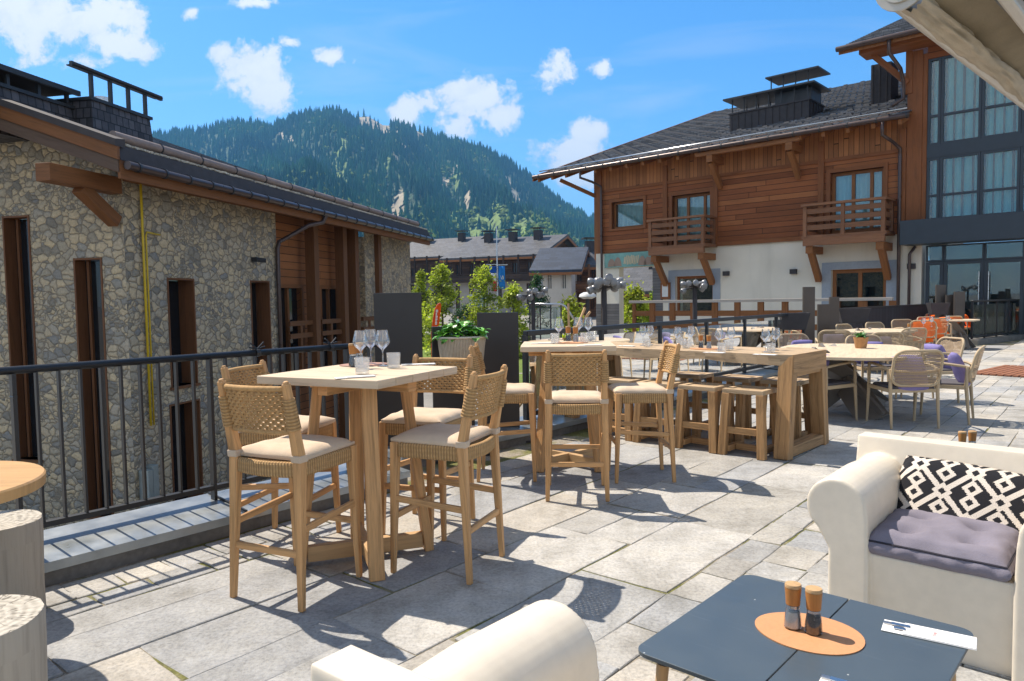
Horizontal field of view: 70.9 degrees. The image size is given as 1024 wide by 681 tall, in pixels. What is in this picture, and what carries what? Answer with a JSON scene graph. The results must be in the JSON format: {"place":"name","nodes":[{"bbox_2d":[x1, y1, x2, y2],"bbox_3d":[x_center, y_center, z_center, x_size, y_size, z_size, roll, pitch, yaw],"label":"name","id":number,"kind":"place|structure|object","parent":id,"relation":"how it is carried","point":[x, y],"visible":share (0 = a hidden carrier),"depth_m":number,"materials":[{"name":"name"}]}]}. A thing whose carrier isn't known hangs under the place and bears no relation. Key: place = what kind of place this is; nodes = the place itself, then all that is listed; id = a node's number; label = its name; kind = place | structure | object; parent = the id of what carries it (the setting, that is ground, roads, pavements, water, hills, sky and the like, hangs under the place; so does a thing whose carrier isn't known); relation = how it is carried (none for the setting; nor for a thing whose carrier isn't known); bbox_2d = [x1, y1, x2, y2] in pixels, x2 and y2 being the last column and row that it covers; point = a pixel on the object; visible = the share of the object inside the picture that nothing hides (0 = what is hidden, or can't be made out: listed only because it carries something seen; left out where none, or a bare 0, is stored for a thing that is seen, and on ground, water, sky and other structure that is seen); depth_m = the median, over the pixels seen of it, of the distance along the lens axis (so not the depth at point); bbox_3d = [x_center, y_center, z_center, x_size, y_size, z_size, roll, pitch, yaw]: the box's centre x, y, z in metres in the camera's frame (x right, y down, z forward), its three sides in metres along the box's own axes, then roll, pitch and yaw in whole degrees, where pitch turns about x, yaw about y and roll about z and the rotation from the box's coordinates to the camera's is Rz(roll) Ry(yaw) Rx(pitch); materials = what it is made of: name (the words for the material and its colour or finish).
{"place":"outdoors","nodes":[
{"label":"outdoors","id":0,"kind":"place"},
{"bbox_2d":[97,111,583,280],"bbox_3d":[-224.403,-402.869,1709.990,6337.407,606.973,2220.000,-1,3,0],"label":"hills","id":1,"kind":"structure","parent":0,"point":[494,220],"depth_m":1369.00,"materials":[{"name":"plant"}]},
{"bbox_2d":[152,103,593,246],"bbox_3d":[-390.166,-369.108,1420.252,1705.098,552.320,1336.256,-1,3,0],"label":"forest","id":2,"kind":"object","parent":1,"relation":"on","point":[370,192],"visible":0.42,"depth_m":1501.26,"materials":[{"name":"plant"}]},
{"bbox_2d":[423,345,529,382],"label":"lawn","id":3,"kind":"structure","parent":0,"point":[520,364],"depth_m":43.28,"materials":[{"name":"green plant"}]},
{"bbox_2d":[411,269,440,345],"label":"young tree","id":4,"kind":"object","parent":3,"relation":"on","point":[420,283],"visible":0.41,"depth_m":51.71,"materials":[{"name":"green plant"}]},
{"bbox_2d":[422,261,473,354],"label":"young tree","id":5,"kind":"object","parent":3,"relation":"on","point":[443,295],"visible":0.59,"depth_m":47.74,"materials":[{"name":"green plant"}]},
{"bbox_2d":[461,260,506,327],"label":"young tree","id":6,"kind":"object","parent":3,"relation":"on","point":[484,279],"visible":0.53,"depth_m":49.65,"materials":[{"name":"green plant"}]},
{"bbox_2d":[498,281,528,358],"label":"young tree","id":7,"kind":"object","parent":3,"relation":"on","point":[511,293],"visible":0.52,"depth_m":45.77,"materials":[{"name":"green plant"}]},
{"bbox_2d":[0,0,1017,243],"label":"sky","id":8,"kind":"structure","parent":0,"point":[543,84],"materials":[{"name":"blue"}]},
{"bbox_2d":[45,339,1023,680],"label":"terrace","id":9,"kind":"structure","parent":0,"point":[167,623],"depth_m":3.80,"materials":[{"name":"stone"}]},
{"bbox_2d":[0,461,45,503],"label":"round table","id":10,"kind":"object","parent":9,"relation":"on","point":[18,479],"visible":1,"depth_m":2.83,"materials":[{"name":"brown wood"}]},
{"bbox_2d":[0,509,46,606],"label":"log stool","id":11,"kind":"object","parent":9,"relation":"on","point":[21,551],"visible":0.88,"depth_m":3.23,"materials":[{"name":"wood"}]},
{"bbox_2d":[0,594,47,680],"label":"log stool","id":12,"kind":"object","parent":9,"relation":"on","point":[23,641],"visible":1,"depth_m":2.24,"materials":[{"name":"wood"}]},
{"bbox_2d":[220,360,341,532],"bbox_3d":[-1.375,0.666,4.287,0.538,1.074,0.456,0,3,13],"label":"bar stool","id":13,"kind":"object","parent":9,"relation":"on","point":[327,426],"visible":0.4,"depth_m":4.31,"materials":[{"name":"wood"}]},
{"bbox_2d":[217,378,362,611],"bbox_3d":[-1.091,0.703,3.552,0.456,1.074,0.538,1,4,24],"label":"bar stool","id":14,"kind":"object","parent":9,"relation":"on","point":[295,456],"visible":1,"depth_m":3.40,"materials":[{"name":"brown wood"}]},
{"bbox_2d":[257,365,456,581],"bbox_3d":[-0.820,0.690,3.984,0.776,1.048,0.768,1,4,25],"label":"table","id":15,"kind":"object","parent":9,"relation":"on","point":[363,428],"visible":0.9,"depth_m":3.84,"materials":[{"name":"brown wood"}]},
{"bbox_2d":[379,354,475,540],"bbox_3d":[-0.522,0.639,4.551,0.456,1.074,0.538,0,3,19],"label":"bar stool","id":16,"kind":"object","parent":9,"relation":"on","point":[392,424],"visible":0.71,"depth_m":4.44,"materials":[{"name":"wood"}]},
{"bbox_2d":[390,364,507,584],"bbox_3d":[-0.317,0.675,3.848,0.538,1.074,0.456,0,3,22],"label":"bar stool","id":17,"kind":"object","parent":9,"relation":"on","point":[464,442],"visible":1,"depth_m":3.73,"materials":[{"name":"wood"}]},
{"bbox_2d":[311,599,598,680],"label":"lounge armchair","id":18,"kind":"object","parent":9,"relation":"on","point":[546,640],"visible":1,"depth_m":1.59,"materials":[{"name":"white fabric"}]},
{"bbox_2d":[469,343,536,481],"bbox_3d":[-0.072,0.561,5.822,0.538,1.074,0.456,-1,3,3],"label":"bar stool","id":19,"kind":"object","parent":9,"relation":"on","point":[516,393],"visible":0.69,"depth_m":5.61,"materials":[{"name":"wood"}]},
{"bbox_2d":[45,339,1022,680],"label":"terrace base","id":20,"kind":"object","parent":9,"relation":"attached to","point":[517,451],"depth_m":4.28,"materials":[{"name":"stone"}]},
{"bbox_2d":[373,293,437,463],"bbox_3d":[-0.962,0.329,6.380,0.585,1.500,0.320,-1,3,-10],"label":"screen panel","id":21,"kind":"object","parent":20,"relation":"on","point":[398,316],"visible":0.36,"depth_m":6.32,"materials":[{"name":"grey metal"}]},
{"bbox_2d":[431,326,489,455],"bbox_3d":[-0.507,0.461,6.665,0.550,1.190,0.320,-2,3,-16],"label":"screen panel","id":22,"kind":"object","parent":20,"relation":"on","point":[447,400],"visible":0.27,"depth_m":6.60,"materials":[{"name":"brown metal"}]},
{"bbox_2d":[435,336,487,364],"bbox_3d":[-0.446,0.085,6.394,0.466,0.250,0.292,-2,3,-12],"label":"rattan planter","id":23,"kind":"object","parent":22,"relation":"hanging from","point":[457,347],"visible":0.62,"depth_m":6.28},
{"bbox_2d":[430,320,488,344],"bbox_3d":[-0.454,-0.061,6.371,0.531,0.238,0.372,-2,3,-12],"label":"leafy plant","id":24,"kind":"object","parent":23,"relation":"in","point":[460,329],"visible":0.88,"depth_m":6.33,"materials":[{"name":"green plant"}]},
{"bbox_2d":[477,312,530,442],"bbox_3d":[-0.100,0.368,7.240,0.580,1.300,0.320,-2,3,-14],"label":"screen panel","id":25,"kind":"object","parent":20,"relation":"on","point":[501,344],"visible":0.41,"depth_m":7.19,"materials":[{"name":"grey metal"}]},
{"bbox_2d":[778,313,809,339],"bbox_3d":[5.340,0.018,13.627,0.527,1.082,0.319,0,3,12],"label":"trough planter","id":26,"kind":"object","parent":20,"relation":"on","point":[797,321],"visible":0.67,"depth_m":13.47,"materials":[{"name":"grey metal"}]},
{"bbox_2d":[802,287,814,343],"bbox_3d":[6.056,-0.288,14.609,0.400,1.600,0.320,-1,3,4],"label":"screen panel","id":27,"kind":"object","parent":20,"relation":"on","point":[808,299],"visible":0.42,"depth_m":14.56,"materials":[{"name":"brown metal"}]},
{"bbox_2d":[817,304,829,339],"bbox_3d":[6.488,-0.132,14.919,0.404,1.241,0.320,-1,3,4],"label":"screen panel","id":28,"kind":"object","parent":20,"relation":"on","point":[823,316],"visible":0.42,"depth_m":14.87,"materials":[{"name":"grey metal"}]},
{"bbox_2d":[839,308,870,329],"bbox_3d":[7.393,-0.142,15.623,0.662,1.117,0.319,0,3,8],"label":"trough planter","id":29,"kind":"object","parent":20,"relation":"on","point":[853,315],"visible":0.67,"depth_m":15.47,"materials":[{"name":"grey metal"}]},
{"bbox_2d":[840,304,930,343],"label":"screen wall","id":30,"kind":"structure","parent":20,"relation":"on","point":[885,315],"depth_m":19.45,"materials":[{"name":"paint"}]},
{"bbox_2d":[970,299,1023,344],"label":"glazed railing","id":31,"kind":"object","parent":20,"relation":"on","point":[996,318],"visible":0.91,"depth_m":21.04,"materials":[{"name":"glass"}]},
{"bbox_2d":[520,340,616,472],"bbox_3d":[0.478,0.548,6.161,0.776,1.048,0.768,-1,3,3],"label":"table","id":32,"kind":"object","parent":9,"relation":"on","point":[585,455],"visible":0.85,"depth_m":5.94,"materials":[{"name":"brown wood"}]},
{"bbox_2d":[544,349,609,501],"bbox_3d":[0.466,0.586,5.221,0.456,1.074,0.538,-1,3,4],"label":"bar stool","id":33,"kind":"object","parent":9,"relation":"on","point":[572,402],"visible":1,"depth_m":5.03,"materials":[{"name":"wood"}]},
{"bbox_2d":[598,376,650,440],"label":"block stool","id":34,"kind":"object","parent":9,"relation":"on","point":[627,415],"visible":0.41,"depth_m":7.30,"materials":[{"name":"brown wood"}]},
{"bbox_2d":[608,340,680,483],"bbox_3d":[1.049,0.549,5.721,0.538,1.074,0.456,-1,3,-1],"label":"bar stool","id":35,"kind":"object","parent":9,"relation":"on","point":[656,392],"visible":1,"depth_m":5.52,"materials":[{"name":"wood"}]},
{"bbox_2d":[632,379,690,446],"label":"block stool","id":36,"kind":"object","parent":9,"relation":"on","point":[638,413],"visible":0.37,"depth_m":7.08,"materials":[{"name":"brown wood"}]},
{"bbox_2d":[663,371,713,431],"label":"block stool","id":37,"kind":"object","parent":9,"relation":"on","point":[694,376],"visible":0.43,"depth_m":7.78,"materials":[{"name":"brown wood"}]},
{"bbox_2d":[564,342,828,459],"bbox_3d":[1.801,0.530,7.374,2.477,0.916,0.993,2,4,43],"label":"long counter table","id":38,"kind":"object","parent":9,"relation":"on","point":[792,363],"visible":0.71,"depth_m":6.65,"materials":[{"name":"brown wood"}]},
{"bbox_2d":[674,382,734,453],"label":"block stool","id":39,"kind":"object","parent":9,"relation":"on","point":[696,425],"visible":0.85,"depth_m":6.77,"materials":[{"name":"brown wood"}]},
{"bbox_2d":[713,374,762,438],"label":"block stool","id":40,"kind":"object","parent":9,"relation":"on","point":[732,379],"visible":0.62,"depth_m":7.32,"materials":[{"name":"brown wood"}]},
{"bbox_2d":[717,385,776,460],"bbox_3d":[2.151,0.728,6.493,0.442,0.603,0.399,2,4,43],"label":"block stool","id":41,"kind":"object","parent":9,"relation":"on","point":[761,447],"visible":0.94,"depth_m":6.46,"materials":[{"name":"brown wood"}]},
{"bbox_2d":[755,377,810,439],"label":"block stool","id":42,"kind":"object","parent":9,"relation":"on","point":[799,414],"visible":0.49,"depth_m":7.09,"materials":[{"name":"brown wood"}]},
{"bbox_2d":[638,575,973,680],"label":"coffee table","id":43,"kind":"object","parent":9,"relation":"on","point":[718,636],"visible":0.9,"depth_m":2.01,"materials":[{"name":"metal"}]},
{"bbox_2d":[755,612,864,655],"bbox_3d":[0.863,0.849,2.096,0.300,0.003,0.252,2,4,37],"label":"leather mat","id":44,"kind":"object","parent":43,"relation":"on","point":[836,638],"visible":0.88,"depth_m":2.06,"materials":[{"name":"leather"}]},
{"bbox_2d":[784,581,801,630],"bbox_3d":[0.828,0.780,2.119,0.050,0.132,0.050,-1,3,0],"label":"shaker","id":45,"kind":"object","parent":44,"relation":"on","point":[792,617],"visible":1,"depth_m":2.10,"materials":[{"name":"clear glass"}]},
{"bbox_2d":[804,585,822,635],"bbox_3d":[0.874,0.781,2.084,0.050,0.132,0.050,-1,3,0],"label":"shaker","id":46,"kind":"object","parent":44,"relation":"on","point":[813,618],"visible":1,"depth_m":2.07,"materials":[{"name":"clear glass"}]},
{"bbox_2d":[881,619,976,650],"bbox_3d":[1.198,0.843,2.070,0.235,0.008,0.082,1,4,33],"label":"cutlery pouch","id":47,"kind":"object","parent":43,"relation":"on","point":[940,636],"visible":1,"depth_m":2.06,"materials":[{"name":"white paper"}]},
{"bbox_2d":[786,347,857,419],"bbox_3d":[3.507,0.486,8.236,0.652,0.846,0.581,-3,4,-28],"label":"dining chair","id":48,"kind":"object","parent":9,"relation":"on","point":[834,384],"visible":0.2,"depth_m":8.10,"materials":[{"name":"wicker"}]},
{"bbox_2d":[780,343,920,419],"bbox_3d":[4.128,0.507,8.896,1.600,0.905,2.440,1,4,28],"label":"dining table","id":49,"kind":"object","parent":9,"relation":"on","point":[836,353],"visible":0.45,"depth_m":8.63,"materials":[{"name":"brown wood"}]},
{"bbox_2d":[845,334,901,397],"bbox_3d":[5.081,0.354,10.167,0.581,0.846,0.652,-1,3,2],"label":"dining chair","id":50,"kind":"object","parent":9,"relation":"on","point":[862,366],"visible":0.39,"depth_m":10.25,"materials":[{"name":"wicker"}]},
{"bbox_2d":[835,327,917,372],"bbox_3d":[6.904,0.200,13.638,1.200,0.890,1.800,2,5,45],"label":"dining table","id":51,"kind":"object","parent":9,"relation":"on","point":[869,330],"visible":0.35,"depth_m":13.42,"materials":[{"name":"brown wood"}]},
{"bbox_2d":[867,332,903,381],"bbox_3d":[5.837,0.272,11.436,0.581,0.846,0.652,-1,3,5],"label":"dining chair","id":52,"kind":"object","parent":9,"relation":"on","point":[893,338],"visible":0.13,"depth_m":11.12,"materials":[{"name":"wicker"}]},
{"bbox_2d":[876,327,926,372],"bbox_3d":[6.910,0.183,12.727,0.581,0.846,0.652,-1,3,-10],"label":"dining chair","id":53,"kind":"object","parent":9,"relation":"on","point":[916,333],"visible":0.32,"depth_m":12.45,"materials":[{"name":"wicker"}]},
{"bbox_2d":[866,349,943,428],"bbox_3d":[4.256,0.500,7.786,0.581,0.846,0.652,-1,3,2],"label":"dining chair","id":54,"kind":"object","parent":9,"relation":"on","point":[890,387],"visible":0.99,"depth_m":7.55,"materials":[{"name":"wicker"}]},
{"bbox_2d":[807,432,1023,680],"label":"lounge armchair","id":55,"kind":"object","parent":9,"relation":"on","point":[851,506],"visible":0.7,"depth_m":2.94,"materials":[{"name":"fabric"}]},
{"bbox_2d":[868,508,1018,581],"bbox_3d":[1.761,0.805,2.931,0.524,0.127,0.449,2,4,43],"label":"seat pad","id":56,"kind":"object","parent":55,"relation":"on","point":[975,547],"visible":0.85,"depth_m":2.83,"materials":[{"name":"fabric"}]},
{"bbox_2d":[897,455,1023,531],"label":"patterned cushion","id":57,"kind":"object","parent":55,"relation":"on","point":[957,489],"visible":0.58,"depth_m":3.08,"materials":[{"name":"fabric"}]},
{"bbox_2d":[895,337,964,402],"bbox_3d":[5.548,0.383,9.526,0.652,0.846,0.581,-1,3,-5],"label":"dining chair","id":58,"kind":"object","parent":9,"relation":"on","point":[941,340],"visible":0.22,"depth_m":9.45,"materials":[{"name":"wicker"}]},
{"bbox_2d":[912,345,985,424],"bbox_3d":[4.914,0.473,8.078,0.652,0.846,0.581,2,4,37],"label":"dining chair","id":59,"kind":"object","parent":9,"relation":"on","point":[971,370],"visible":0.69,"depth_m":7.84,"materials":[{"name":"wicker"}]},
{"bbox_2d":[948,352,970,385],"bbox_3d":[4.985,0.323,8.015,0.129,0.410,0.350,-28,-14,35],"label":"cushion","id":60,"kind":"object","parent":59,"relation":"on","point":[958,372],"visible":0.7,"depth_m":7.90,"materials":[{"name":"fabric"}]},
{"bbox_2d":[941,318,979,349],"bbox_3d":[11.499,-0.144,18.531,0.840,0.863,1.200,2,5,45],"label":"dining table","id":61,"kind":"object","parent":9,"relation":"on","point":[958,330],"visible":0.59,"depth_m":18.41,"materials":[{"name":"brown wood"}]},
{"bbox_2d":[977,365,1023,376],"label":"timber mat","id":62,"kind":"object","parent":9,"relation":"on","point":[1011,370],"visible":0.88,"depth_m":12.76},
{"bbox_2d":[268,313,929,479],"bbox_3d":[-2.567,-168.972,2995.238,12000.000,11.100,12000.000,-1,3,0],"label":"ground","id":63,"kind":"structure","parent":0,"point":[428,400],"depth_m":58.02,"materials":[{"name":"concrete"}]},
{"bbox_2d":[0,61,433,529],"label":"stone building","id":64,"kind":"structure","parent":63,"relation":"on","point":[240,258],"depth_m":12.95,"materials":[{"name":"grey stone"}]},
{"bbox_2d":[2,215,43,462],"bbox_3d":[-8.654,-0.014,12.845,0.638,4.374,0.285,0,3,12],"label":"window","id":65,"kind":"structure","parent":64,"relation":"in","point":[15,229],"depth_m":12.91,"materials":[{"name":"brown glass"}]},
{"bbox_2d":[73,257,113,518],"bbox_3d":[-7.232,0.845,12.582,0.639,4.552,0.285,0,3,12],"label":"window","id":66,"kind":"structure","parent":64,"relation":"in","point":[88,272],"depth_m":12.65,"materials":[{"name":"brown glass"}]},
{"bbox_2d":[167,278,200,389],"bbox_3d":[-6.393,-0.139,13.673,0.395,2.079,0.837,0,3,12],"label":"window","id":67,"kind":"structure","parent":64,"relation":"in","point":[180,291],"depth_m":13.98,"materials":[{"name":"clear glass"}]},
{"bbox_2d":[169,398,203,500],"bbox_3d":[-6.360,2.304,13.788,0.395,2.290,0.937,0,3,12],"label":"window","id":68,"kind":"structure","parent":64,"relation":"in","point":[186,418],"depth_m":14.15,"materials":[{"name":"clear glass"}]},
{"bbox_2d":[250,280,272,384],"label":"window","id":69,"kind":"structure","parent":64,"relation":"in","point":[259,290],"depth_m":16.61,"materials":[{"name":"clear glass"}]},
{"bbox_2d":[281,284,305,371],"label":"window","id":70,"kind":"structure","parent":64,"relation":"in","point":[289,303],"depth_m":18.37,"materials":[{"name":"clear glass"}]},
{"bbox_2d":[320,285,337,365],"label":"window","id":71,"kind":"structure","parent":64,"relation":"in","point":[327,292],"depth_m":20.27,"materials":[{"name":"clear glass"}]},
{"bbox_2d":[44,463,409,586],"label":"terrace kerb","id":72,"kind":"structure","parent":63,"relation":"on","point":[83,548],"depth_m":4.20,"materials":[{"name":"concrete"}]},
{"bbox_2d":[0,337,379,527],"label":"bar railing","id":73,"kind":"object","parent":72,"relation":"on","point":[214,486],"visible":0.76,"depth_m":4.33,"materials":[{"name":"metal"}]},
{"bbox_2d":[410,230,483,312],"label":"chalet","id":74,"kind":"object","parent":63,"relation":"on","point":[426,258],"visible":0.24,"depth_m":119.30,"materials":[{"name":"grey metal"}]},
{"bbox_2d":[439,227,578,314],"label":"chalet","id":75,"kind":"object","parent":63,"relation":"on","point":[516,254],"visible":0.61,"depth_m":97.74,"materials":[{"name":"grey metal"}]},
{"bbox_2d":[516,287,547,339],"bbox_3d":[0.460,0.999,15.587,0.699,4.292,0.528,-1,3,0],"label":"cluster lamp","id":76,"kind":"object","parent":63,"relation":"on","point":[532,294],"visible":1,"depth_m":15.44,"materials":[{"name":"grey metal"}]},
{"bbox_2d":[523,271,552,328],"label":"conifer","id":77,"kind":"object","parent":63,"relation":"on","point":[536,279],"visible":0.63,"depth_m":61.71,"materials":[{"name":"green plant"}]},
{"bbox_2d":[529,247,589,318],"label":"chalet","id":78,"kind":"object","parent":63,"relation":"on","point":[558,269],"visible":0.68,"depth_m":73.69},
{"bbox_2d":[556,293,595,337],"bbox_3d":[3.009,-0.230,36.058,2.848,4.441,2.285,-3,4,-36],"label":"young tree","id":79,"kind":"object","parent":63,"relation":"on","point":[574,309],"visible":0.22,"depth_m":35.76,"materials":[{"name":"green plant"}]},
{"bbox_2d":[562,237,595,316],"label":"chalet","id":80,"kind":"object","parent":63,"relation":"on","point":[589,271],"visible":0.2,"depth_m":78.01,"materials":[{"name":"paint"}]},
{"bbox_2d":[387,365,777,469],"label":"terrace kerb","id":81,"kind":"structure","parent":63,"relation":"on","point":[562,425],"depth_m":7.69,"materials":[{"name":"concrete"}]},
{"bbox_2d":[522,312,804,419],"bbox_3d":[2.948,0.158,10.913,0.070,0.978,8.735,2,4,40],"label":"glass balustrade","id":82,"kind":"object","parent":81,"relation":"on","point":[748,334],"visible":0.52,"depth_m":10.27,"materials":[{"name":"glass"}]},
{"bbox_2d":[586,273,625,333],"bbox_3d":[1.744,1.019,13.269,0.696,4.472,0.667,-3,4,-37],"label":"cluster lamp","id":83,"kind":"object","parent":63,"relation":"on","point":[604,285],"visible":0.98,"depth_m":13.11,"materials":[{"name":"grey metal"}]},
{"bbox_2d":[624,275,650,331],"bbox_3d":[6.758,-0.868,39.623,3.504,5.490,3.481,-1,3,0],"label":"young tree","id":84,"kind":"object","parent":63,"relation":"on","point":[635,293],"visible":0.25,"depth_m":39.79,"materials":[{"name":"green plant"}]},
{"bbox_2d":[623,267,652,322],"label":"chalet","id":85,"kind":"object","parent":63,"relation":"on","point":[638,274],"visible":0.1,"depth_m":66.01,"materials":[{"name":"paint"}]},
{"bbox_2d":[680,280,707,326],"bbox_3d":[3.555,0.998,14.061,0.512,4.370,0.546,0,3,18],"label":"cluster lamp","id":86,"kind":"object","parent":63,"relation":"on","point":[695,285],"visible":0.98,"depth_m":13.93,"materials":[{"name":"grey metal"}]},
{"bbox_2d":[629,297,896,372],"bbox_3d":[7.609,0.644,23.131,8.413,3.941,0.240,2,4,37],"label":"timber balustrade","id":87,"kind":"object","parent":63,"relation":"on","point":[652,313],"visible":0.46,"depth_m":23.56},
{"bbox_2d":[532,18,1023,380],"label":"timber hotel","id":88,"kind":"structure","parent":63,"relation":"on","point":[895,182],"depth_m":25.74,"materials":[{"name":"brown wood"}]},
{"bbox_2d":[614,199,642,228],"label":"window","id":89,"kind":"structure","parent":88,"relation":"in","point":[630,213],"depth_m":31.54,"materials":[{"name":"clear glass"}]},
{"bbox_2d":[674,192,709,243],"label":"window","id":90,"kind":"structure","parent":88,"relation":"in","point":[693,204],"depth_m":29.49,"materials":[{"name":"clear glass"}]},
{"bbox_2d":[677,276,712,310],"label":"window","id":91,"kind":"structure","parent":88,"relation":"in","point":[707,294],"depth_m":29.88,"materials":[{"name":"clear glass"}]},
{"bbox_2d":[832,167,883,232],"bbox_3d":[12.135,-4.857,25.168,1.740,2.120,0.213,2,4,43],"label":"window","id":92,"kind":"structure","parent":88,"relation":"in","point":[868,183],"depth_m":25.18,"materials":[{"name":"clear glass"}]},
{"bbox_2d":[832,268,885,307],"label":"window","id":93,"kind":"structure","parent":88,"relation":"in","point":[848,283],"depth_m":25.52,"materials":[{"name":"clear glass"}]},
{"bbox_2d":[926,157,939,218],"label":"window","id":94,"kind":"structure","parent":88,"relation":"in","point":[933,164],"depth_m":23.52,"materials":[{"name":"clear glass"}]},
{"bbox_2d":[927,57,941,145],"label":"window","id":95,"kind":"structure","parent":88,"relation":"in","point":[935,64],"depth_m":23.37,"materials":[{"name":"clear glass"}]},
{"bbox_2d":[925,262,943,303],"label":"window","id":96,"kind":"structure","parent":88,"relation":"in","point":[934,270],"depth_m":23.88,"materials":[{"name":"clear glass"}]},
{"bbox_2d":[939,152,980,217],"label":"window","id":97,"kind":"structure","parent":88,"relation":"in","point":[959,194],"depth_m":23.08,"materials":[{"name":"clear glass"}]},
{"bbox_2d":[940,55,981,143],"bbox_3d":[14.299,-7.700,22.860,1.106,2.771,0.300,2,4,42],"label":"window","id":98,"kind":"structure","parent":88,"relation":"in","point":[961,88],"depth_m":22.97,"materials":[{"name":"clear glass"}]},
{"bbox_2d":[943,260,983,337],"bbox_3d":[14.592,-1.330,23.222,1.107,2.460,0.588,2,4,42],"label":"window","id":99,"kind":"structure","parent":88,"relation":"in","point":[958,276],"depth_m":23.34,"materials":[{"name":"glass"}]},
{"bbox_2d":[944,242,984,260],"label":"window","id":100,"kind":"structure","parent":88,"relation":"in","point":[966,251],"depth_m":23.28,"materials":[{"name":"clear glass"}]},
{"bbox_2d":[980,147,1020,214],"bbox_3d":[15.133,-4.888,22.292,1.020,2.011,0.300,2,4,42],"label":"window","id":101,"kind":"structure","parent":88,"relation":"in","point":[1000,168],"depth_m":22.35,"materials":[{"name":"clear glass"}]},
{"bbox_2d":[981,79,1021,138],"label":"window","id":102,"kind":"structure","parent":88,"relation":"in","point":[1001,116],"depth_m":22.28,"materials":[{"name":"clear glass"}]},
{"bbox_2d":[983,258,1023,336],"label":"window","id":103,"kind":"structure","parent":88,"relation":"in","point":[1003,278],"depth_m":22.59,"materials":[{"name":"glass"}]},
{"bbox_2d":[984,240,1023,259],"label":"window","id":104,"kind":"structure","parent":88,"relation":"in","point":[1002,249],"depth_m":22.56,"materials":[{"name":"clear glass"}]},
{"bbox_2d":[876,0,1023,109],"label":"awning","id":105,"kind":"object","parent":63,"relation":"on","point":[983,39],"visible":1,"depth_m":2.78,"materials":[{"name":"fabric"}]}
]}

